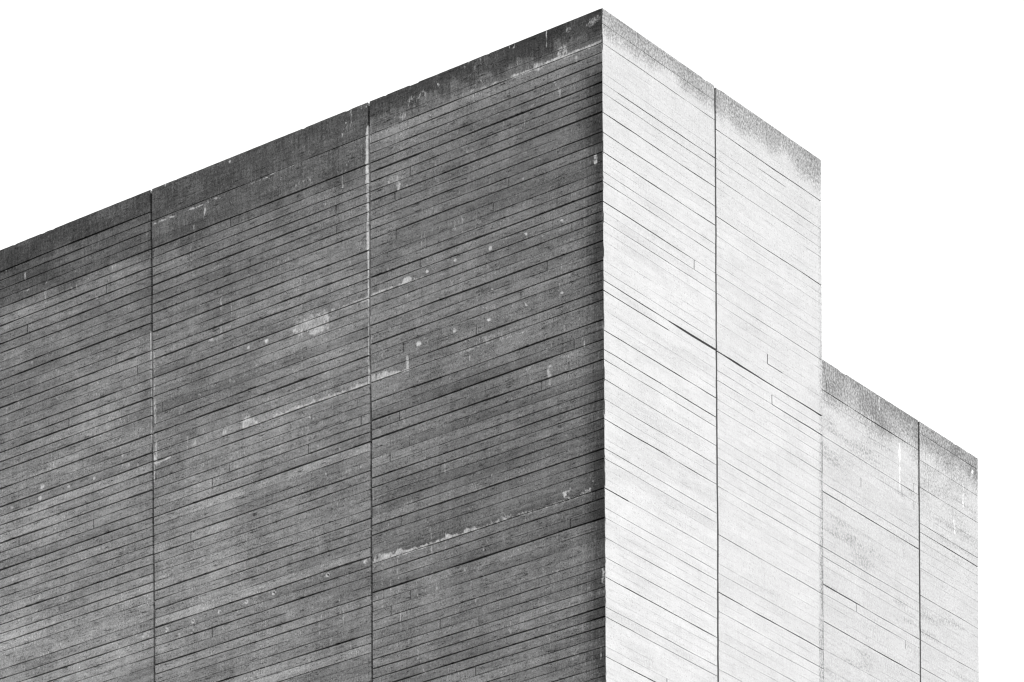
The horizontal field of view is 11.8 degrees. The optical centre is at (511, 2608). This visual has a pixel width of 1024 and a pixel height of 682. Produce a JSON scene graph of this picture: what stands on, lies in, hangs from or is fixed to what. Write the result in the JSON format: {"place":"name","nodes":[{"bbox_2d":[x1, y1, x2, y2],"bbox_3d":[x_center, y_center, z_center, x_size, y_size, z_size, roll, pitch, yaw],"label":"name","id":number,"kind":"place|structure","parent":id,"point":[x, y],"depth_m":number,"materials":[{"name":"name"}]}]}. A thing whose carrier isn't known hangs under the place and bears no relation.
{"place":"outdoors","nodes":[
{"label":"outdoors","id":0,"kind":"place"},
{"bbox_2d":[0,8,978,681],"bbox_3d":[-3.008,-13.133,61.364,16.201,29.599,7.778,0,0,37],"label":"concrete building","id":1,"kind":"structure","parent":0,"point":[506,364],"depth_m":55.57,"materials":[{"name":"concrete"}]},
{"bbox_2d":[0,0,1023,681],"label":"sky","id":2,"kind":"structure","parent":0,"point":[911,111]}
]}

